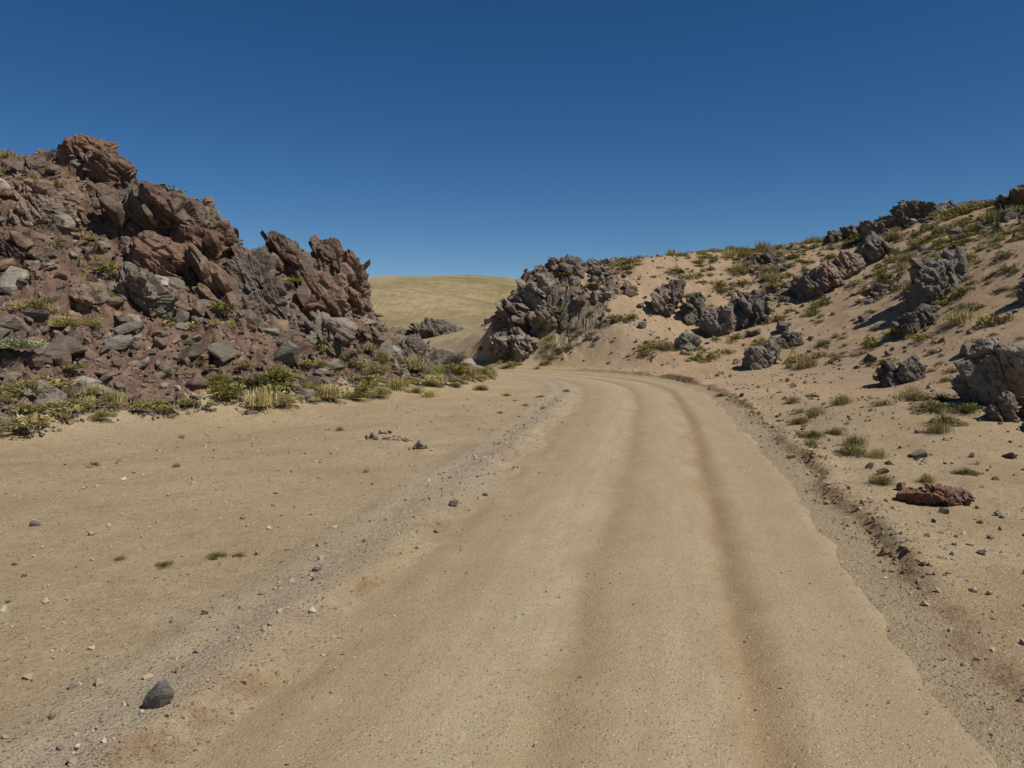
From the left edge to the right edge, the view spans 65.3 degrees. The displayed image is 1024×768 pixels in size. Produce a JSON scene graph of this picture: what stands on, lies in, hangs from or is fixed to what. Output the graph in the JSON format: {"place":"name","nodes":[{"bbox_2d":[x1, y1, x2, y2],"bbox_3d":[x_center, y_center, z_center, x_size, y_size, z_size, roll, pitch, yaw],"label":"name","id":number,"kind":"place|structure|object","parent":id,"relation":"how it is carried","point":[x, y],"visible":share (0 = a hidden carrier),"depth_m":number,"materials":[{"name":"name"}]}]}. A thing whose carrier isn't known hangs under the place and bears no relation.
{"place":"outdoors","nodes":[
{"label":"outdoors","id":0,"kind":"place"},
{"bbox_2d":[0,152,1023,767],"bbox_3d":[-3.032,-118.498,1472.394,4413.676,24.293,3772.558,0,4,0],"label":"desert ground","id":1,"kind":"structure","parent":0,"point":[466,302],"depth_m":11.83,"materials":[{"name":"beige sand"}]},
{"bbox_2d":[0,335,46,348],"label":"cushion plant","id":2,"kind":"object","parent":1,"relation":"on","point":[12,343],"visible":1,"depth_m":19.09,"materials":[{"name":"green plant"}]},
{"bbox_2d":[6,296,58,310],"bbox_3d":[-12.842,-2.176,21.632,1.326,0.426,1.220,0,4,0],"label":"desert shrub","id":3,"kind":"object","parent":1,"relation":"on","point":[40,305],"visible":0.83,"depth_m":21.39,"materials":[{"name":"green plant"}]},
{"bbox_2d":[0,378,67,397],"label":"desert shrub","id":4,"kind":"object","parent":1,"relation":"on","point":[32,388],"visible":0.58,"depth_m":17.89,"materials":[{"name":"green plant"}]},
{"bbox_2d":[29,520,39,525],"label":"stone","id":5,"kind":"object","parent":1,"relation":"on","point":[33,523],"visible":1,"depth_m":9.53,"materials":[{"name":"grey stone"}]},
{"bbox_2d":[0,162,89,238],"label":"rock outcrop","id":6,"kind":"object","parent":1,"relation":"on","point":[36,200],"visible":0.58,"depth_m":25.53,"materials":[{"name":"brown stone"}]},
{"bbox_2d":[42,315,90,327],"bbox_3d":[-12.227,-1.724,21.906,1.070,0.352,1.102,3,5,39],"label":"desert shrub","id":7,"kind":"object","parent":1,"relation":"on","point":[65,323],"visible":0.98,"depth_m":21.74,"materials":[{"name":"green plant"}]},
{"bbox_2d":[1,134,137,191],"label":"rock outcrop","id":8,"kind":"object","parent":1,"relation":"on","point":[104,161],"visible":0.62,"depth_m":28.19,"materials":[{"name":"brown stone"}]},
{"bbox_2d":[54,397,96,408],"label":"desert shrub","id":9,"kind":"object","parent":1,"relation":"on","point":[84,404],"visible":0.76,"depth_m":18.31,"materials":[{"name":"green plant"}]},
{"bbox_2d":[73,316,102,325],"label":"desert shrub","id":10,"kind":"object","parent":1,"relation":"on","point":[95,322],"visible":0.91,"depth_m":22.10,"materials":[{"name":"green plant"}]},
{"bbox_2d":[0,226,179,342],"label":"rock outcrop","id":11,"kind":"object","parent":1,"relation":"on","point":[134,286],"visible":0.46,"depth_m":23.39,"materials":[{"name":"grey stone"}]},
{"bbox_2d":[87,409,116,418],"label":"desert shrub","id":12,"kind":"object","parent":1,"relation":"on","point":[99,414],"visible":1,"depth_m":18.30,"materials":[{"name":"green plant"}]},
{"bbox_2d":[88,288,116,296],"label":"desert shrub","id":13,"kind":"object","parent":1,"relation":"on","point":[111,294],"visible":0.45,"depth_m":22.98,"materials":[{"name":"green plant"}]},
{"bbox_2d":[110,553,126,560],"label":"grass tuft","id":14,"kind":"object","parent":1,"relation":"on","point":[120,557],"visible":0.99,"depth_m":8.35,"materials":[{"name":"green plant"}]},
{"bbox_2d":[78,178,237,277],"bbox_3d":[-12.507,-5.071,27.236,5.538,4.079,3.890,1,4,9],"label":"rock outcrop","id":15,"kind":"object","parent":1,"relation":"on","point":[160,230],"visible":0.69,"depth_m":26.72,"materials":[{"name":"brown stone"}]},
{"bbox_2d":[142,680,173,708],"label":"stone","id":16,"kind":"object","parent":1,"relation":"on","point":[159,694],"visible":0.94,"depth_m":5.05,"materials":[{"name":"grey stone"}]},
{"bbox_2d":[154,560,174,569],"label":"desert shrub","id":17,"kind":"object","parent":1,"relation":"on","point":[163,565],"visible":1,"depth_m":8.16,"materials":[{"name":"green plant"}]},
{"bbox_2d":[172,462,180,467],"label":"grass tuft","id":18,"kind":"object","parent":1,"relation":"on","point":[176,465],"visible":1,"depth_m":13.32,"materials":[{"name":"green plant"}]},
{"bbox_2d":[204,551,227,560],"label":"desert shrub","id":19,"kind":"object","parent":1,"relation":"on","point":[213,556],"visible":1,"depth_m":8.50,"materials":[{"name":"green plant"}]},
{"bbox_2d":[203,372,233,383],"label":"desert shrub","id":20,"kind":"object","parent":1,"relation":"on","point":[226,378],"visible":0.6,"depth_m":22.12,"materials":[{"name":"green plant"}]},
{"bbox_2d":[163,243,290,335],"bbox_3d":[-9.349,-2.529,26.798,4.516,4.422,2.932,-2,5,-29],"label":"rock outcrop","id":21,"kind":"object","parent":1,"relation":"on","point":[254,284],"visible":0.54,"depth_m":26.62,"materials":[{"name":"stone"}]},
{"bbox_2d":[231,552,245,557],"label":"desert shrub","id":22,"kind":"object","parent":1,"relation":"on","point":[237,555],"visible":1,"depth_m":8.54,"materials":[{"name":"green plant"}]},
{"bbox_2d":[0,148,481,430],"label":"hillside rocks","id":23,"kind":"object","parent":1,"relation":"on","point":[60,351],"visible":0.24,"depth_m":22.89,"materials":[{"name":"grey stone"}]},
{"bbox_2d":[0,151,495,467],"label":"scree","id":24,"kind":"structure","parent":1,"relation":"on","point":[96,335],"depth_m":22.11,"materials":[{"name":"stone"}]},
{"bbox_2d":[238,373,279,384],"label":"desert shrub","id":25,"kind":"object","parent":1,"relation":"on","point":[257,380],"visible":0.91,"depth_m":22.93,"materials":[{"name":"green plant"}]},
{"bbox_2d":[260,365,286,376],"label":"desert shrub","id":26,"kind":"object","parent":1,"relation":"on","point":[273,374],"visible":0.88,"depth_m":23.32,"materials":[{"name":"green plant"}]},
{"bbox_2d":[227,230,372,320],"bbox_3d":[-7.722,-3.893,29.983,5.658,3.719,2.805,-3,5,-32],"label":"rock outcrop","id":27,"kind":"object","parent":1,"relation":"on","point":[343,275],"visible":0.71,"depth_m":29.54,"materials":[{"name":"brown stone"}]},
{"bbox_2d":[302,383,325,391],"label":"desert shrub","id":28,"kind":"object","parent":1,"relation":"on","point":[313,387],"visible":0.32,"depth_m":24.14,"materials":[{"name":"green plant"}]},
{"bbox_2d":[312,567,321,571],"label":"stone","id":29,"kind":"object","parent":1,"relation":"on","point":[315,569],"visible":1,"depth_m":7.94,"materials":[{"name":"grey stone"}]},
{"bbox_2d":[325,393,349,399],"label":"desert shrub","id":30,"kind":"object","parent":1,"relation":"on","point":[346,397],"visible":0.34,"depth_m":24.36,"materials":[{"name":"green plant"}]},
{"bbox_2d":[334,426,346,430],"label":"grass tuft","id":31,"kind":"object","parent":1,"relation":"on","point":[341,429],"visible":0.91,"depth_m":18.10,"materials":[{"name":"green plant"}]},
{"bbox_2d":[272,310,428,359],"bbox_3d":[-5.795,-1.408,29.402,1.970,2.633,8.514,2,5,29],"label":"rock outcrop","id":32,"kind":"object","parent":1,"relation":"on","point":[318,323],"visible":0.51,"depth_m":28.10,"materials":[{"name":"grey stone"}]},
{"bbox_2d":[342,389,373,398],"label":"desert shrub","id":33,"kind":"object","parent":1,"relation":"on","point":[359,394],"visible":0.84,"depth_m":25.28,"materials":[{"name":"green plant"}]},
{"bbox_2d":[360,361,391,372],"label":"desert shrub","id":34,"kind":"object","parent":1,"relation":"on","point":[374,367],"visible":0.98,"depth_m":27.72,"materials":[{"name":"green plant"}]},
{"bbox_2d":[365,387,392,395],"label":"desert shrub","id":35,"kind":"object","parent":1,"relation":"on","point":[379,391],"visible":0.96,"depth_m":26.01,"materials":[{"name":"green plant"}]},
{"bbox_2d":[385,377,414,389],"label":"grass tuft","id":36,"kind":"object","parent":1,"relation":"on","point":[391,383],"visible":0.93,"depth_m":27.58,"materials":[{"name":"green plant"}]},
{"bbox_2d":[404,386,424,392],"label":"desert shrub","id":37,"kind":"object","parent":1,"relation":"on","point":[417,390],"visible":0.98,"depth_m":27.50,"materials":[{"name":"green plant"}]},
{"bbox_2d":[390,317,464,338],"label":"rock outcrop","id":38,"kind":"object","parent":1,"relation":"on","point":[428,328],"visible":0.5,"depth_m":73.09,"materials":[{"name":"grey stone"}]},
{"bbox_2d":[422,390,437,397],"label":"grass tuft","id":39,"kind":"object","parent":1,"relation":"on","point":[431,394],"visible":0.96,"depth_m":26.80,"materials":[{"name":"yellow plant"}]},
{"bbox_2d":[422,381,443,387],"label":"desert shrub","id":40,"kind":"object","parent":1,"relation":"on","point":[430,384],"visible":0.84,"depth_m":29.23,"materials":[{"name":"green plant"}]},
{"bbox_2d":[449,500,458,506],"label":"stone","id":41,"kind":"object","parent":1,"relation":"on","point":[453,503],"visible":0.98,"depth_m":10.82,"materials":[{"name":"grey stone"}]},
{"bbox_2d":[449,382,461,387],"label":"desert shrub","id":42,"kind":"object","parent":1,"relation":"on","point":[455,384],"visible":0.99,"depth_m":29.90,"materials":[{"name":"green plant"}]},
{"bbox_2d":[472,384,488,390],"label":"desert shrub","id":43,"kind":"object","parent":1,"relation":"on","point":[481,388],"visible":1,"depth_m":29.91,"materials":[{"name":"green plant"}]},
{"bbox_2d":[0,147,1023,432],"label":"hillside shrubs","id":44,"kind":"object","parent":1,"relation":"on","point":[220,389],"visible":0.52,"depth_m":34.66,"materials":[{"name":"green plant"}]},
{"bbox_2d":[487,254,608,362],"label":"rock outcrop","id":45,"kind":"object","parent":1,"relation":"on","point":[510,338],"visible":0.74,"depth_m":46.68,"materials":[{"name":"grey stone"}]},
{"bbox_2d":[650,279,706,324],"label":"rock outcrop","id":46,"kind":"object","parent":1,"relation":"on","point":[665,297],"visible":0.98,"depth_m":45.37,"materials":[{"name":"grey stone"}]},
{"bbox_2d":[674,332,701,349],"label":"rock outcrop","id":47,"kind":"object","parent":1,"relation":"on","point":[683,339],"visible":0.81,"depth_m":41.81,"materials":[{"name":"grey stone"}]},
{"bbox_2d":[435,197,1023,378],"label":"hillside rocks","id":48,"kind":"object","parent":1,"relation":"on","point":[782,327],"visible":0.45,"depth_m":45.54,"materials":[{"name":"grey stone"}]},
{"bbox_2d":[698,289,774,336],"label":"rock outcrop","id":49,"kind":"object","parent":1,"relation":"on","point":[737,313],"visible":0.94,"depth_m":43.58,"materials":[{"name":"grey stone"}]},
{"bbox_2d":[742,252,775,264],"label":"rock outcrop","id":50,"kind":"object","parent":1,"relation":"on","point":[765,257],"visible":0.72,"depth_m":50.56,"materials":[{"name":"grey stone"}]},
{"bbox_2d":[741,339,781,369],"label":"rock outcrop","id":51,"kind":"object","parent":1,"relation":"on","point":[762,356],"visible":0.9,"depth_m":37.23,"materials":[{"name":"grey stone"}]},
{"bbox_2d":[767,331,804,348],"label":"rock outcrop","id":52,"kind":"object","parent":1,"relation":"on","point":[784,338],"visible":0.62,"depth_m":39.50,"materials":[{"name":"grey stone"}]},
{"bbox_2d":[785,396,805,403],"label":"grass tuft","id":53,"kind":"object","parent":1,"relation":"on","point":[792,400],"visible":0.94,"depth_m":23.24,"materials":[{"name":"green plant"}]},
{"bbox_2d":[790,407,806,414],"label":"desert shrub","id":54,"kind":"object","parent":1,"relation":"on","point":[796,412],"visible":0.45,"depth_m":21.06,"materials":[{"name":"green plant"}]},
{"bbox_2d":[784,416,813,423],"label":"desert shrub","id":55,"kind":"object","parent":1,"relation":"on","point":[800,420],"visible":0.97,"depth_m":19.11,"materials":[{"name":"green plant"}]},
{"bbox_2d":[588,205,1023,570],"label":"scree","id":56,"kind":"structure","parent":1,"relation":"on","point":[918,454],"depth_m":27.10,"materials":[{"name":"grey stone"}]},
{"bbox_2d":[802,393,819,397],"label":"desert shrub","id":57,"kind":"object","parent":1,"relation":"on","point":[816,395],"visible":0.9,"depth_m":26.07,"materials":[{"name":"green plant"}]},
{"bbox_2d":[796,429,826,439],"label":"desert shrub","id":58,"kind":"object","parent":1,"relation":"on","point":[811,434],"visible":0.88,"depth_m":16.73,"materials":[{"name":"green plant"}]},
{"bbox_2d":[801,437,822,446],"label":"grass tuft","id":59,"kind":"object","parent":1,"relation":"on","point":[808,442],"visible":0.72,"depth_m":15.70,"materials":[{"name":"green plant"}]},
{"bbox_2d":[803,406,827,417],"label":"grass tuft","id":60,"kind":"object","parent":1,"relation":"on","point":[815,412],"visible":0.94,"depth_m":19.43,"materials":[{"name":"green plant"}]},
{"bbox_2d":[822,426,849,435],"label":"desert shrub","id":61,"kind":"object","parent":1,"relation":"on","point":[835,432],"visible":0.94,"depth_m":16.93,"materials":[{"name":"green plant"}]},
{"bbox_2d":[788,230,895,299],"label":"rock outcrop","id":62,"kind":"object","parent":1,"relation":"on","point":[873,246],"visible":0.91,"depth_m":45.41,"materials":[{"name":"grey stone"}]},
{"bbox_2d":[823,225,860,243],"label":"rock outcrop","id":63,"kind":"object","parent":1,"relation":"on","point":[832,236],"visible":0.6,"depth_m":52.87,"materials":[{"name":"grey stone"}]},
{"bbox_2d":[829,393,854,405],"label":"grass tuft","id":64,"kind":"object","parent":1,"relation":"on","point":[842,400],"visible":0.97,"depth_m":20.53,"materials":[{"name":"green plant"}]},
{"bbox_2d":[830,443,867,456],"bbox_3d":[6.202,1.185,14.506,0.820,0.246,0.659,0,4,0],"label":"desert shrub","id":65,"kind":"object","parent":1,"relation":"on","point":[848,450],"visible":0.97,"depth_m":14.47,"materials":[{"name":"green plant"}]},
{"bbox_2d":[835,432,871,447],"bbox_3d":[6.580,1.108,15.442,0.760,0.372,0.678,2,5,21],"label":"grass tuft","id":66,"kind":"object","parent":1,"relation":"on","point":[854,439],"visible":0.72,"depth_m":15.38,"materials":[{"name":"green plant"}]},
{"bbox_2d":[692,381,1023,699],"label":"earth clods","id":67,"kind":"object","parent":1,"relation":"on","point":[886,551],"visible":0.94,"depth_m":10.99,"materials":[{"name":"soil"}]},
{"bbox_2d":[859,447,893,459],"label":"grass tuft","id":68,"kind":"object","parent":1,"relation":"on","point":[874,453],"visible":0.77,"depth_m":14.20,"materials":[{"name":"green plant"}]},
{"bbox_2d":[865,472,895,485],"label":"grass tuft","id":69,"kind":"object","parent":1,"relation":"on","point":[879,480],"visible":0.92,"depth_m":12.11,"materials":[{"name":"green plant"}]},
{"bbox_2d":[869,398,897,405],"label":"desert shrub","id":70,"kind":"object","parent":1,"relation":"on","point":[883,402],"visible":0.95,"depth_m":18.83,"materials":[{"name":"green plant"}]},
{"bbox_2d":[872,354,925,386],"bbox_3d":[13.754,-0.402,28.493,1.667,1.346,1.100,0,4,0],"label":"rock outcrop","id":71,"kind":"object","parent":1,"relation":"on","point":[911,369],"visible":0.91,"depth_m":28.16,"materials":[{"name":"grey stone"}]},
{"bbox_2d":[859,199,956,238],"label":"rock outcrop","id":72,"kind":"object","parent":1,"relation":"on","point":[903,212],"visible":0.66,"depth_m":50.81,"materials":[{"name":"grey stone"}]},
{"bbox_2d":[897,390,931,400],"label":"desert shrub","id":73,"kind":"object","parent":1,"relation":"on","point":[912,396],"visible":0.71,"depth_m":19.59,"materials":[{"name":"green plant"}]},
{"bbox_2d":[894,383,935,398],"bbox_3d":[10.305,0.254,20.540,1.048,0.517,1.086,-3,5,-31],"label":"grass tuft","id":74,"kind":"object","parent":1,"relation":"on","point":[906,392],"visible":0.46,"depth_m":20.61,"materials":[{"name":"green plant"}]},
{"bbox_2d":[891,303,940,337],"bbox_3d":[17.422,-2.650,34.586,1.993,1.717,1.414,0,4,0],"label":"rock outcrop","id":75,"kind":"object","parent":1,"relation":"on","point":[916,319],"visible":0.94,"depth_m":34.19,"materials":[{"name":"grey stone"}]},
{"bbox_2d":[915,473,936,482],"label":"grass tuft","id":76,"kind":"object","parent":1,"relation":"on","point":[924,479],"visible":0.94,"depth_m":12.11,"materials":[{"name":"green plant"}]},
{"bbox_2d":[908,399,960,413],"bbox_3d":[9.296,0.487,17.707,0.941,0.293,1.046,0,4,0],"label":"desert shrub","id":77,"kind":"object","parent":1,"relation":"on","point":[931,407],"visible":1,"depth_m":17.63,"materials":[{"name":"green plant"}]},
{"bbox_2d":[895,483,975,506],"bbox_3d":[5.834,1.544,11.011,1.100,0.444,0.570,0,4,0],"label":"boulder","id":78,"kind":"object","parent":1,"relation":"on","point":[937,494],"visible":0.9,"depth_m":10.87,"materials":[{"name":"brown stone"}]},
{"bbox_2d":[915,391,957,402],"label":"desert shrub","id":79,"kind":"object","parent":1,"relation":"on","point":[942,397],"visible":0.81,"depth_m":18.65,"materials":[{"name":"green plant"}]},
{"bbox_2d":[905,246,968,312],"bbox_3d":[19.456,-4.782,36.802,3.569,3.324,2.286,-4,6,-44],"label":"rock outcrop","id":80,"kind":"object","parent":1,"relation":"on","point":[932,280],"visible":0.89,"depth_m":36.31,"materials":[{"name":"grey stone"}]},
{"bbox_2d":[916,419,958,435],"bbox_3d":[8.602,0.882,16.139,0.794,0.372,0.824,-1,4,-17],"label":"grass tuft","id":81,"kind":"object","parent":1,"relation":"on","point":[940,428],"visible":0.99,"depth_m":16.02,"materials":[{"name":"green plant"}]},
{"bbox_2d":[921,412,968,425],"bbox_3d":[9.058,0.710,16.669,0.949,0.301,0.805,-1,4,-18],"label":"desert shrub","id":82,"kind":"object","parent":1,"relation":"on","point":[948,419],"visible":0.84,"depth_m":16.63,"materials":[{"name":"green plant"}]},
{"bbox_2d":[947,402,981,413],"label":"desert shrub","id":83,"kind":"object","parent":1,"relation":"on","point":[967,408],"visible":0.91,"depth_m":17.34,"materials":[{"name":"green plant"}]},
{"bbox_2d":[950,466,979,475],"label":"desert shrub","id":84,"kind":"object","parent":1,"relation":"on","point":[965,471],"visible":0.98,"depth_m":12.51,"materials":[{"name":"green plant"}]},
{"bbox_2d":[951,338,1023,404],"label":"boulder","id":85,"kind":"object","parent":1,"relation":"on","point":[990,370],"visible":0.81,"depth_m":17.57,"materials":[{"name":"grey stone"}]},
{"bbox_2d":[982,390,1023,431],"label":"boulder","id":86,"kind":"object","parent":1,"relation":"on","point":[1003,407],"visible":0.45,"depth_m":16.55,"materials":[{"name":"grey stone"}]},
{"bbox_2d":[992,184,1023,207],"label":"rock outcrop","id":87,"kind":"object","parent":1,"relation":"on","point":[1016,194],"visible":0.86,"depth_m":45.87,"materials":[{"name":"grey stone"}]},
{"bbox_2d":[1016,281,1023,305],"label":"rock outcrop","id":88,"kind":"object","parent":1,"relation":"on","point":[1020,295],"visible":1,"depth_m":31.04,"materials":[{"name":"grey stone"}]},
{"bbox_2d":[0,0,1023,278],"label":"sky","id":89,"kind":"structure","parent":0,"point":[497,138],"materials":[{"name":"blue"}]},
{"bbox_2d":[176,369,997,767],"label":"dirt road","id":90,"kind":"structure","parent":0,"point":[668,549],"depth_m":6.35,"materials":[{"name":"beige soil"}]}
]}

